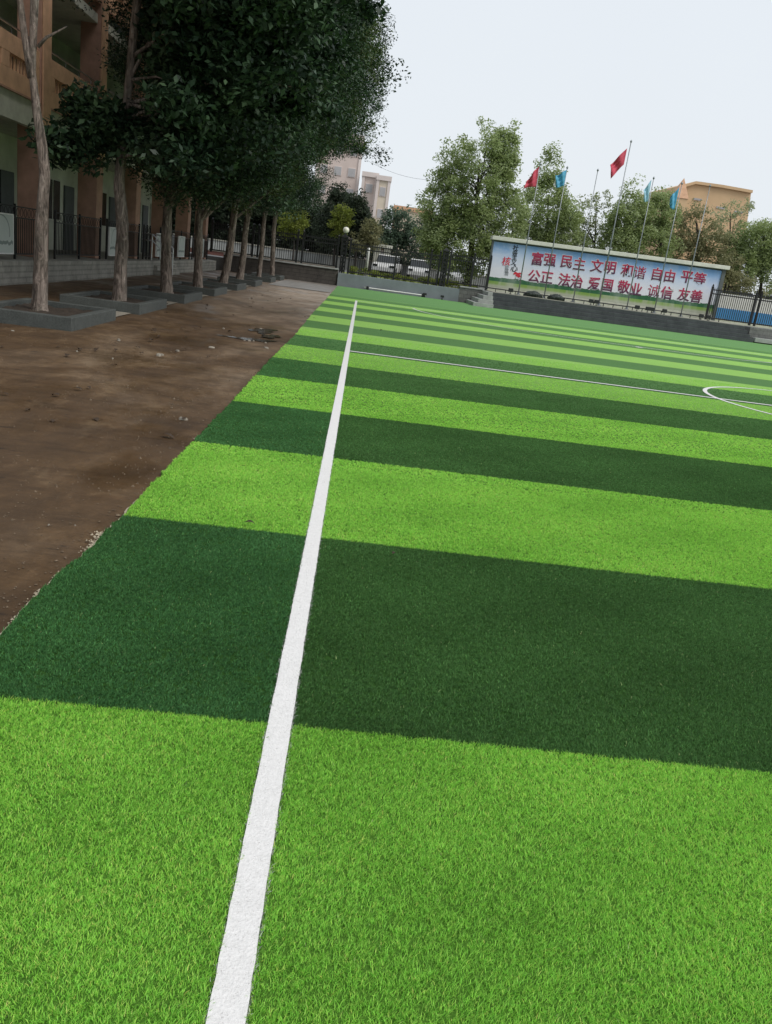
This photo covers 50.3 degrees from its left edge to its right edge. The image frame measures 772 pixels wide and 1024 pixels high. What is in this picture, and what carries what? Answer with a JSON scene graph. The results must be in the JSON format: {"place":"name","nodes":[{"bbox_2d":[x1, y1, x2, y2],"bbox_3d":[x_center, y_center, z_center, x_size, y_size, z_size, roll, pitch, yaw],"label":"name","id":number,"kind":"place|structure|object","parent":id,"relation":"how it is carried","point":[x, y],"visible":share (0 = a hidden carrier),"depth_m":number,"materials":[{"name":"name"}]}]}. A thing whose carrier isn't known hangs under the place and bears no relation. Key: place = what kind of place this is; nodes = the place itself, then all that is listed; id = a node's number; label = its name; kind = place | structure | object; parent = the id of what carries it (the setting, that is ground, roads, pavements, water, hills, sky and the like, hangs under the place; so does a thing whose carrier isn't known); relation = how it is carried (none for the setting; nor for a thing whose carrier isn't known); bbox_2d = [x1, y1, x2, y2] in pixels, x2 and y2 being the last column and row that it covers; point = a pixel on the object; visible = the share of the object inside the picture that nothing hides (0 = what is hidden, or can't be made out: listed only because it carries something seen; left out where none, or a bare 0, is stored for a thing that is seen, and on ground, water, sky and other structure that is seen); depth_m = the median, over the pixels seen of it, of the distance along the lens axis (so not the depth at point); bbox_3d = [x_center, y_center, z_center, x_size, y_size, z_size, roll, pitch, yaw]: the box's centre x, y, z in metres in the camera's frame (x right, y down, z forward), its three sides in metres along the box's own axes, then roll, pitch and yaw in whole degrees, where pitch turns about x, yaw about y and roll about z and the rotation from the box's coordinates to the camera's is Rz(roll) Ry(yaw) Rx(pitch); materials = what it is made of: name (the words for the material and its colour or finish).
{"place":"outdoors","nodes":[
{"label":"outdoors","id":0,"kind":"place"},
{"bbox_2d":[0,270,334,632],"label":"muddy path","id":1,"kind":"structure","parent":0,"point":[281,316],"depth_m":7.87,"materials":[{"name":"soil"}]},
{"bbox_2d":[0,298,115,331],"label":"tree planter","id":2,"kind":"object","parent":1,"relation":"on","point":[64,316],"visible":0.91,"depth_m":12.93,"materials":[{"name":"concrete"}]},
{"bbox_2d":[17,0,66,311],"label":"broadleaf tree","id":3,"kind":"object","parent":2,"relation":"on","point":[39,298],"visible":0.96,"depth_m":12.61,"materials":[{"name":"brown plant"}]},
{"bbox_2d":[8,438,194,622],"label":"sand crumbs","id":4,"kind":"object","parent":1,"relation":"on","point":[99,534],"visible":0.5,"depth_m":4.27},
{"bbox_2d":[59,290,166,314],"bbox_3d":[-5.578,-4.346,17.035,1.540,0.220,2.300,7,17,-4],"label":"tree planter","id":5,"kind":"object","parent":1,"relation":"on","point":[136,304],"visible":0.83,"depth_m":16.10,"materials":[{"name":"concrete"}]},
{"bbox_2d":[18,0,389,300],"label":"broadleaf tree","id":6,"kind":"object","parent":5,"relation":"on","point":[194,118],"visible":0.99,"depth_m":15.51,"materials":[{"name":"green plant"}]},
{"bbox_2d":[0,327,264,620],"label":"grit","id":7,"kind":"object","parent":1,"relation":"on","point":[12,519],"visible":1,"depth_m":6.70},
{"bbox_2d":[127,285,202,303],"bbox_3d":[-5.687,-5.575,21.050,1.540,0.220,2.300,7,17,-4],"label":"tree planter","id":8,"kind":"object","parent":1,"relation":"on","point":[181,296],"visible":0.77,"depth_m":20.02,"materials":[{"name":"concrete"}]},
{"bbox_2d":[58,0,410,293],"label":"broadleaf tree","id":9,"kind":"object","parent":8,"relation":"on","point":[232,185],"visible":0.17,"depth_m":19.88,"materials":[{"name":"green plant"}]},
{"bbox_2d":[172,281,226,295],"bbox_3d":[-5.795,-6.804,25.065,1.540,0.220,2.300,7,17,-4],"label":"tree planter","id":10,"kind":"object","parent":1,"relation":"on","point":[211,290],"visible":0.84,"depth_m":24.18,"materials":[{"name":"concrete"}]},
{"bbox_2d":[117,0,391,287],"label":"broadleaf tree","id":11,"kind":"object","parent":10,"relation":"on","point":[202,215],"visible":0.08,"depth_m":24.06,"materials":[{"name":"green plant"}]},
{"bbox_2d":[192,278,246,290],"bbox_3d":[-5.912,-8.121,29.366,1.540,0.220,2.300,7,17,-4],"label":"tree planter","id":12,"kind":"object","parent":1,"relation":"on","point":[234,286],"visible":0.69,"depth_m":28.32,"materials":[{"name":"concrete"}]},
{"bbox_2d":[124,0,394,283],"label":"broadleaf tree","id":13,"kind":"object","parent":12,"relation":"on","point":[226,269],"visible":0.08,"depth_m":28.33,"materials":[{"name":"green plant"}]},
{"bbox_2d":[217,276,261,286],"bbox_3d":[-6.041,-9.585,34.145,1.540,0.220,2.300,7,17,-4],"label":"tree planter","id":14,"kind":"object","parent":1,"relation":"on","point":[253,282],"visible":0.66,"depth_m":33.09,"materials":[{"name":"concrete"}]},
{"bbox_2d":[227,0,397,279],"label":"broadleaf tree","id":15,"kind":"object","parent":14,"relation":"on","point":[243,255],"visible":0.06,"depth_m":32.86,"materials":[{"name":"green plant"}]},
{"bbox_2d":[220,335,274,341],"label":"puddle","id":16,"kind":"object","parent":1,"relation":"on","point":[254,339],"visible":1,"depth_m":14.36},
{"bbox_2d":[244,273,275,282],"bbox_3d":[-6.189,-11.252,39.594,1.540,0.220,2.300,7,17,-4],"label":"tree planter","id":17,"kind":"object","parent":1,"relation":"on","point":[267,279],"visible":0.71,"depth_m":38.53,"materials":[{"name":"concrete"}]},
{"bbox_2d":[239,14,395,276],"bbox_3d":[-5.038,-18.628,37.263,10.264,15.656,7.837,7,17,-4],"label":"broadleaf tree","id":18,"kind":"object","parent":17,"relation":"on","point":[318,185],"visible":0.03,"depth_m":38.49,"materials":[{"name":"green plant"}]},
{"bbox_2d":[248,328,277,333],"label":"puddle","id":19,"kind":"object","parent":1,"relation":"on","point":[262,331],"visible":1,"depth_m":16.05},
{"bbox_2d":[251,272,284,280],"bbox_3d":[-6.308,-12.599,43.991,1.540,0.220,2.300,7,17,-4],"label":"tree planter","id":20,"kind":"object","parent":1,"relation":"on","point":[279,277],"visible":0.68,"depth_m":42.94,"materials":[{"name":"concrete"}]},
{"bbox_2d":[259,22,392,275],"bbox_3d":[-5.267,-21.025,41.050,10.086,17.973,8.456,1,18,-21],"label":"broadleaf tree","id":21,"kind":"object","parent":20,"relation":"on","point":[272,256],"visible":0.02,"depth_m":42.99,"materials":[{"name":"green plant"}]},
{"bbox_2d":[270,279,336,292],"bbox_3d":[-3.998,-11.479,41.598,2.800,0.001,10.450,7,17,-4],"label":"concrete","id":22,"kind":"object","parent":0,"point":[308,285],"visible":1,"depth_m":40.72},
{"bbox_2d":[190,253,484,289],"bbox_3d":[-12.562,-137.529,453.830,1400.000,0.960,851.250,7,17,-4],"label":"terrain","id":23,"kind":"structure","parent":0,"point":[219,263],"depth_m":46.44,"materials":[{"name":"concrete"}]},
{"bbox_2d":[208,179,322,242],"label":"broadleaf tree","id":24,"kind":"object","parent":23,"relation":"on","point":[318,202],"visible":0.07,"depth_m":66.56,"materials":[{"name":"green plant"}]},
{"bbox_2d":[172,191,375,258],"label":"dark hedge","id":25,"kind":"object","parent":23,"relation":"on","point":[223,215],"visible":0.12,"depth_m":66.24,"materials":[{"name":"green plant"}]},
{"bbox_2d":[277,204,310,259],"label":"young tree","id":26,"kind":"object","parent":23,"relation":"on","point":[291,226],"visible":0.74,"depth_m":56.36,"materials":[{"name":"green plant"}]},
{"bbox_2d":[305,181,350,264],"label":"broadleaf tree","id":27,"kind":"object","parent":23,"relation":"on","point":[335,194],"visible":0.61,"depth_m":61.70,"materials":[{"name":"green plant"}]},
{"bbox_2d":[172,233,485,288],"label":"boundary wall","id":28,"kind":"structure","parent":23,"relation":"on","point":[307,257],"depth_m":63.50,"materials":[{"name":"concrete"}]},
{"bbox_2d":[327,203,356,269],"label":"young tree","id":29,"kind":"object","parent":23,"relation":"on","point":[339,223],"visible":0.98,"depth_m":58.21,"materials":[{"name":"green plant"}]},
{"bbox_2d":[339,235,348,272],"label":"fence pillar","id":30,"kind":"structure","parent":23,"relation":"on","point":[344,252],"depth_m":46.49,"materials":[{"name":"black metal"}]},
{"bbox_2d":[341,188,373,269],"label":"broadleaf tree","id":31,"kind":"object","parent":23,"relation":"on","point":[360,206],"visible":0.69,"depth_m":59.78,"materials":[{"name":"green plant"}]},
{"bbox_2d":[346,216,387,273],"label":"young tree","id":32,"kind":"object","parent":23,"relation":"on","point":[364,234],"visible":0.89,"depth_m":58.63,"materials":[{"name":"green plant"}]},
{"bbox_2d":[371,244,392,273],"bbox_3d":[-0.376,-19.262,62.826,1.464,2.184,2.100,7,17,-4],"label":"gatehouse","id":33,"kind":"object","parent":23,"relation":"on","point":[375,257],"visible":0.21,"depth_m":61.81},
{"bbox_2d":[371,254,401,276],"bbox_3d":[0.120,-18.236,60.857,1.770,1.486,4.310,9,17,6],"label":"parked car","id":34,"kind":"object","parent":23,"relation":"on","point":[384,265],"visible":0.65,"depth_m":59.78,"materials":[{"name":"white metal"}]},
{"bbox_2d":[364,204,426,274],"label":"broadleaf tree","id":35,"kind":"object","parent":23,"relation":"on","point":[394,235],"visible":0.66,"depth_m":61.96,"materials":[{"name":"green plant"}]},
{"bbox_2d":[406,258,430,276],"bbox_3d":[2.486,-18.104,61.485,1.770,1.486,4.310,8,17,0],"label":"parked car","id":36,"kind":"object","parent":23,"relation":"on","point":[418,267],"visible":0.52,"depth_m":59.97,"materials":[{"name":"white metal"}]},
{"bbox_2d":[370,249,474,271],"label":"dark hedge","id":37,"kind":"object","parent":23,"relation":"on","point":[402,262],"visible":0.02,"depth_m":65.60,"materials":[{"name":"green plant"}]},
{"bbox_2d":[438,248,449,286],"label":"fence pillar","id":38,"kind":"structure","parent":23,"relation":"on","point":[443,271],"depth_m":46.88,"materials":[{"name":"black metal"}]},
{"bbox_2d":[446,250,492,288],"bbox_3d":[4.766,-13.871,47.040,2.420,1.920,0.120,7,17,-4],"label":"iron fence","id":39,"kind":"object","parent":38,"relation":"attached to","point":[472,268],"visible":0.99,"depth_m":47.00,"materials":[{"name":"black metal"}]},
{"bbox_2d":[436,266,463,284],"bbox_3d":[4.875,-17.709,61.252,1.770,1.486,4.310,5,17,-8],"label":"parked car","id":40,"kind":"object","parent":23,"relation":"on","point":[457,276],"visible":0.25,"depth_m":59.37,"materials":[{"name":"white metal"}]},
{"bbox_2d":[504,140,592,246],"bbox_3d":[11.059,-19.352,55.052,5.944,9.991,4.233,12,17,15],"label":"broadleaf tree","id":41,"kind":"object","parent":23,"relation":"on","point":[568,219],"visible":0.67,"depth_m":54.16,"materials":[{"name":"green plant"}]},
{"bbox_2d":[562,189,614,247],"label":"sparse tree","id":42,"kind":"object","parent":23,"relation":"on","point":[588,201],"visible":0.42,"depth_m":56.65,"materials":[{"name":"green plant"}]},
{"bbox_2d":[584,173,660,253],"bbox_3d":[16.055,-18.185,55.620,4.099,8.746,4.301,22,22,40],"label":"broadleaf tree","id":43,"kind":"object","parent":23,"relation":"on","point":[626,236],"visible":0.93,"depth_m":54.52,"materials":[{"name":"green plant"}]},
{"bbox_2d":[624,185,686,258],"bbox_3d":[18.318,-18.107,56.754,4.518,8.533,4.247,7,17,-4],"label":"broadleaf tree","id":44,"kind":"object","parent":23,"relation":"on","point":[664,223],"visible":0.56,"depth_m":55.55,"materials":[{"name":"green plant"}]},
{"bbox_2d":[665,198,737,264],"bbox_3d":[21.790,-17.723,57.800,5.945,8.114,3.984,7,17,-4],"label":"sparse tree","id":45,"kind":"object","parent":23,"relation":"on","point":[705,251],"visible":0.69,"depth_m":57.09,"materials":[{"name":"green plant"}]},
{"bbox_2d":[708,197,754,292],"bbox_3d":[24.894,-18.344,59.991,3.941,8.807,3.245,15,18,23],"label":"sparse tree","id":46,"kind":"object","parent":23,"relation":"on","point":[734,215],"visible":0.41,"depth_m":58.80,"materials":[{"name":"green plant"}]},
{"bbox_2d":[716,250,757,295],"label":"broadleaf tree","id":47,"kind":"object","parent":23,"relation":"on","point":[732,279],"visible":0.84,"depth_m":54.17,"materials":[{"name":"green plant"}]},
{"bbox_2d":[714,217,771,299],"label":"broadleaf tree","id":48,"kind":"object","parent":23,"relation":"on","point":[757,256],"visible":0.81,"depth_m":57.24,"materials":[{"name":"green plant"}]},
{"bbox_2d":[722,282,771,311],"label":"shrub bank","id":49,"kind":"object","parent":23,"relation":"on","point":[766,293],"depth_m":71.72,"materials":[{"name":"green plant"}]},
{"bbox_2d":[312,134,364,256],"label":"tower block","id":50,"kind":"structure","parent":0,"point":[347,170],"depth_m":152.96,"materials":[{"name":"concrete"}]},
{"bbox_2d":[334,166,341,175],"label":"window","id":51,"kind":"structure","parent":50,"relation":"in","point":[337,169],"depth_m":152.78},
{"bbox_2d":[347,168,355,177],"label":"window","id":52,"kind":"structure","parent":50,"relation":"in","point":[351,171],"depth_m":152.97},
{"bbox_2d":[359,171,378,258],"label":"apartment block","id":53,"kind":"structure","parent":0,"point":[368,184],"depth_m":149.12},
{"bbox_2d":[372,175,391,240],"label":"apartment block","id":54,"kind":"structure","parent":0,"point":[382,191],"depth_m":147.73,"materials":[{"name":"concrete"}]},
{"bbox_2d":[0,286,771,1023],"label":"artificial turf","id":55,"kind":"structure","parent":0,"point":[382,316],"depth_m":3.00,"materials":[{"name":"plastic"}]},
{"bbox_2d":[206,300,356,1023],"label":"touch line","id":56,"kind":"object","parent":55,"relation":"on","point":[248,876],"visible":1,"depth_m":2.42,"materials":[{"name":"paint"}]},
{"bbox_2d":[352,351,771,405],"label":"halfway line","id":57,"kind":"object","parent":55,"relation":"on","point":[558,377],"visible":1,"depth_m":14.71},
{"bbox_2d":[703,387,771,413],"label":"circle","id":58,"kind":"object","parent":55,"relation":"on","point":[705,390],"visible":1,"depth_m":15.49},
{"bbox_2d":[345,272,457,288],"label":"verge","id":59,"kind":"structure","parent":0,"point":[406,281],"depth_m":50.58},
{"bbox_2d":[347,238,441,285],"bbox_3d":[0.473,-14.223,46.816,5.240,1.970,0.120,7,17,-4],"label":"iron fence","id":60,"kind":"object","parent":59,"relation":"on","point":[407,255],"visible":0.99,"depth_m":46.79,"materials":[{"name":"black metal"}]},
{"bbox_2d":[349,266,477,288],"bbox_3d":[1.667,-13.820,48.856,7.968,0.673,1.431,7,17,-4],"label":"hedge","id":61,"kind":"object","parent":59,"relation":"on","point":[411,278],"visible":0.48,"depth_m":48.65,"materials":[{"name":"green plant"}]},
{"bbox_2d":[411,116,533,285],"bbox_3d":[5.485,-18.977,50.766,7.510,10.303,5.283,7,17,-4],"label":"camphor tree","id":62,"kind":"object","parent":59,"relation":"on","point":[447,225],"visible":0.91,"depth_m":50.10,"materials":[{"name":"green plant"}]},
{"bbox_2d":[484,236,729,320],"bbox_3d":[12.973,-13.766,48.670,14.149,3.210,0.870,6,17,-3],"label":"billboard","id":63,"kind":"object","parent":59,"relation":"on","point":[507,253],"visible":0.96,"depth_m":48.41},
{"bbox_2d":[715,293,771,328],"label":"painted hoarding","id":64,"kind":"object","parent":59,"relation":"on","point":[735,312],"depth_m":53.14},
{"bbox_2d":[392,205,428,259],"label":"house","id":65,"kind":"structure","parent":0,"point":[408,208],"depth_m":160.13,"materials":[{"name":"concrete"}]},
{"bbox_2d":[306,0,771,313],"label":"sky","id":66,"kind":"structure","parent":0,"point":[689,82],"materials":[{"name":"white"}]},
{"bbox_2d":[657,179,688,257],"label":"gable tower","id":67,"kind":"structure","parent":0,"point":[683,198],"depth_m":103.08,"materials":[{"name":"ceramic"}]},
{"bbox_2d":[640,181,752,289],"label":"orange building","id":68,"kind":"structure","parent":0,"point":[719,195],"depth_m":106.08,"materials":[{"name":"paint"}]},
{"bbox_3d":[23.198,-11.671,48.213,0.400,2.064,0.400,7,17,-4],"label":"fence pillar","id":69,"kind":"object","parent":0,"visible":0},
{"bbox_2d":[704,284,771,326],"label":"iron fence","id":70,"kind":"object","parent":69,"relation":"attached to","point":[755,299],"visible":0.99,"depth_m":48.02,"materials":[{"name":"black metal"}]},
{"label":"rear road","id":71,"kind":"structure","parent":0,"visible":0},
{"bbox_2d":[190,247,334,267],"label":"red kerb wall","id":72,"kind":"structure","parent":71,"relation":"on","point":[217,253],"depth_m":50.37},
{"label":"ground","id":73,"kind":"structure","parent":0,"visible":0},
{"bbox_2d":[0,0,215,285],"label":"school building","id":74,"kind":"structure","parent":73,"relation":"on","point":[81,215],"depth_m":24.40,"materials":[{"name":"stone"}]},
{"bbox_2d":[0,212,13,253],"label":"display board","id":75,"kind":"object","parent":74,"relation":"attached to","point":[6,233],"visible":1,"depth_m":18.96,"materials":[{"name":"white paint"}]},
{"bbox_2d":[0,169,13,213],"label":"window","id":76,"kind":"structure","parent":74,"relation":"in","point":[6,177],"depth_m":24.39,"materials":[{"name":"glass"}]},
{"bbox_2d":[49,177,60,221],"bbox_3d":[-11.378,-10.650,28.026,0.062,1.400,1.500,7,17,-4],"label":"window","id":77,"kind":"structure","parent":74,"relation":"in","point":[55,184],"depth_m":28.16,"materials":[{"name":"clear glass"}]},
{"bbox_2d":[63,185,73,249],"bbox_3d":[-11.470,-10.620,29.785,0.106,2.190,0.950,7,17,-4],"label":"door","id":78,"kind":"structure","parent":74,"relation":"in","point":[68,202],"depth_m":29.62,"materials":[{"name":"metal"}]},
{"bbox_2d":[102,191,106,227],"bbox_3d":[-11.518,-12.230,33.187,0.062,1.400,1.500,7,17,-4],"label":"window","id":79,"kind":"structure","parent":74,"relation":"in","point":[104,200],"depth_m":33.59,"materials":[{"name":"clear glass"}]},
{"bbox_2d":[108,227,115,255],"bbox_3d":[-8.981,-8.944,27.226,0.058,0.900,1.250,7,17,-4],"label":"display board","id":80,"kind":"object","parent":74,"relation":"attached to","point":[111,239],"visible":0.57,"depth_m":26.85,"materials":[{"name":"white paint"}]},
{"bbox_2d":[108,197,115,227],"bbox_3d":[-11.629,-12.203,34.945,0.066,2.190,0.950,7,17,-4],"label":"window","id":81,"kind":"structure","parent":74,"relation":"in","point":[111,216],"depth_m":34.59,"materials":[{"name":"glass"}]},
{"bbox_2d":[141,205,148,252],"bbox_3d":[-11.769,-13.783,40.107,0.066,2.190,0.950,7,17,-4],"label":"door","id":82,"kind":"structure","parent":74,"relation":"in","point":[145,209],"depth_m":39.82,"materials":[{"name":"metal"}]},
{"bbox_2d":[155,233,160,256],"bbox_3d":[-9.147,-10.825,33.368,0.058,0.900,1.400,7,17,-4],"label":"display board","id":83,"kind":"object","parent":74,"relation":"attached to","point":[157,251],"visible":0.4,"depth_m":32.86,"materials":[{"name":"white paint"}]},
{"bbox_2d":[177,236,184,256],"bbox_3d":[-9.249,-11.981,37.144,0.058,0.900,1.300,7,17,-4],"label":"display board","id":84,"kind":"object","parent":74,"relation":"attached to","point":[181,247],"visible":1,"depth_m":37.03,"materials":[{"name":"white paint"}]},
{"bbox_2d":[223,253,338,284],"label":"block wall","id":85,"kind":"structure","parent":73,"relation":"on","point":[308,273],"depth_m":46.32,"materials":[{"name":"stone"}]},
{"bbox_2d":[209,218,339,267],"bbox_3d":[-6.265,-15.145,46.351,7.250,1.850,0.120,7,17,-4],"label":"iron fence","id":86,"kind":"object","parent":85,"relation":"on","point":[303,239],"visible":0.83,"depth_m":46.34,"materials":[{"name":"black metal"}]},
{"bbox_2d":[364,286,425,296],"bbox_3d":[0.501,-12.452,46.459,3.508,0.200,0.171,7,17,-4],"label":"pipe rail","id":87,"kind":"object","parent":73,"relation":"on","point":[368,288],"depth_m":46.43,"materials":[{"name":"metal"}]},
{"bbox_2d":[337,273,459,301],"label":"rendered wall","id":88,"kind":"structure","parent":73,"relation":"on","point":[362,282],"depth_m":46.64,"materials":[{"name":"concrete"}]},
{"bbox_2d":[458,286,483,302],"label":"block wall","id":89,"kind":"structure","parent":73,"relation":"on","point":[465,292],"depth_m":46.84,"materials":[{"name":"concrete"}]},
{"bbox_2d":[466,290,493,307],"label":"stone stairs","id":90,"kind":"structure","parent":73,"relation":"on","point":[484,299],"depth_m":44.31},
{"bbox_2d":[486,290,752,342],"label":"stepped terrace","id":91,"kind":"structure","parent":73,"relation":"on","point":[620,316],"depth_m":45.09,"materials":[{"name":"concrete"}]},
{"bbox_2d":[516,162,540,294],"bbox_3d":[7.775,-15.315,44.692,0.280,6.855,0.273,7,17,-4],"label":"flagpole","id":92,"kind":"object","parent":91,"relation":"on","point":[518,293],"visible":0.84,"depth_m":44.84,"materials":[{"name":"metal"}]},
{"bbox_2d":[524,167,538,187],"bbox_3d":[7.692,-17.853,43.906,0.709,1.218,0.348,-1,19,-27],"label":"flag","id":93,"kind":"object","parent":92,"relation":"attached to","point":[531,181],"visible":1,"depth_m":43.92,"materials":[{"name":"red fabric"}]},
{"bbox_2d":[523,291,542,297],"bbox_3d":[8.113,-12.027,45.317,1.050,0.339,0.690,7,17,-4],"label":"folded tarpaulin","id":94,"kind":"object","parent":91,"relation":"on","point":[534,294],"visible":0.98,"depth_m":45.13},
{"bbox_2d":[542,166,567,297],"bbox_3d":[9.224,-15.155,44.780,0.280,6.875,0.273,7,17,-4],"label":"flagpole","id":95,"kind":"object","parent":91,"relation":"on","point":[554,239],"visible":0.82,"depth_m":44.91,"materials":[{"name":"metal"}]},
{"bbox_2d":[555,170,566,187],"bbox_3d":[9.222,-17.825,43.973,0.641,0.952,0.333,0,19,-25],"label":"flag","id":96,"kind":"object","parent":95,"relation":"attached to","point":[560,180],"visible":1,"depth_m":43.94,"materials":[{"name":"blue fabric"}]},
{"bbox_2d":[547,294,563,300],"bbox_3d":[9.402,-11.880,45.404,0.950,0.343,0.655,7,17,-4],"label":"folded tarpaulin","id":97,"kind":"object","parent":91,"relation":"on","point":[558,297],"visible":0.97,"depth_m":45.23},
{"bbox_2d":[570,169,598,301],"bbox_3d":[10.865,-15.007,44.870,0.280,6.965,0.273,7,17,-4],"label":"flagpole","id":98,"kind":"object","parent":91,"relation":"on","point":[584,241],"visible":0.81,"depth_m":44.98,"materials":[{"name":"metal"}]},
{"bbox_2d":[484,287,724,321],"bbox_3d":[12.099,-11.443,45.424,13.600,0.200,0.070,7,17,-4],"label":"pipe rail","id":99,"kind":"object","parent":91,"relation":"on","point":[603,303],"visible":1,"depth_m":45.40,"materials":[{"name":"black metal"}]},
{"bbox_2d":[597,140,631,305],"bbox_3d":[12.427,-15.605,44.729,0.350,8.585,0.341,7,17,-4],"label":"flagpole","id":100,"kind":"object","parent":91,"relation":"on","point":[613,228],"visible":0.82,"depth_m":44.81,"materials":[{"name":"metal"}]},
{"bbox_2d":[610,149,626,177],"bbox_3d":[12.261,-18.583,43.815,0.786,1.582,0.330,1,18,-23],"label":"flag","id":101,"kind":"object","parent":100,"relation":"attached to","point":[617,164],"visible":1,"depth_m":43.79,"materials":[{"name":"red fabric"}]},
{"bbox_2d":[624,177,654,309],"bbox_3d":[13.909,-14.656,45.060,0.280,6.975,0.273,7,17,-4],"label":"flagpole","id":102,"kind":"object","parent":91,"relation":"on","point":[638,249],"visible":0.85,"depth_m":45.19,"materials":[{"name":"metal"}]},
{"bbox_2d":[644,181,650,201],"bbox_3d":[13.985,-17.283,44.232,0.424,1.163,0.193,-1,19,-28],"label":"flag","id":103,"kind":"object","parent":102,"relation":"attached to","point":[646,192],"visible":1,"depth_m":44.26,"materials":[{"name":"fabric"}]},
{"bbox_2d":[652,182,682,312],"bbox_3d":[15.472,-14.444,45.167,0.280,6.915,0.273,7,17,-4],"label":"flagpole","id":104,"kind":"object","parent":91,"relation":"on","point":[667,252],"visible":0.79,"depth_m":45.27,"materials":[{"name":"metal"}]},
{"bbox_2d":[670,188,678,209],"bbox_3d":[15.503,-16.946,44.363,0.349,1.177,0.243,15,18,24],"label":"flag","id":105,"kind":"object","parent":104,"relation":"attached to","point":[673,198],"visible":1,"depth_m":44.40,"materials":[{"name":"blue fabric"}]},
{"bbox_2d":[679,184,710,316],"bbox_3d":[17.003,-14.304,45.251,0.280,6.995,0.273,7,17,-4],"label":"flagpole","id":106,"kind":"object","parent":91,"relation":"on","point":[694,255],"visible":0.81,"depth_m":45.36,"materials":[{"name":"metal"}]},
{"bbox_2d":[744,325,771,344],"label":"block wall","id":107,"kind":"structure","parent":73,"relation":"on","point":[761,335],"depth_m":45.84,"materials":[{"name":"concrete"}]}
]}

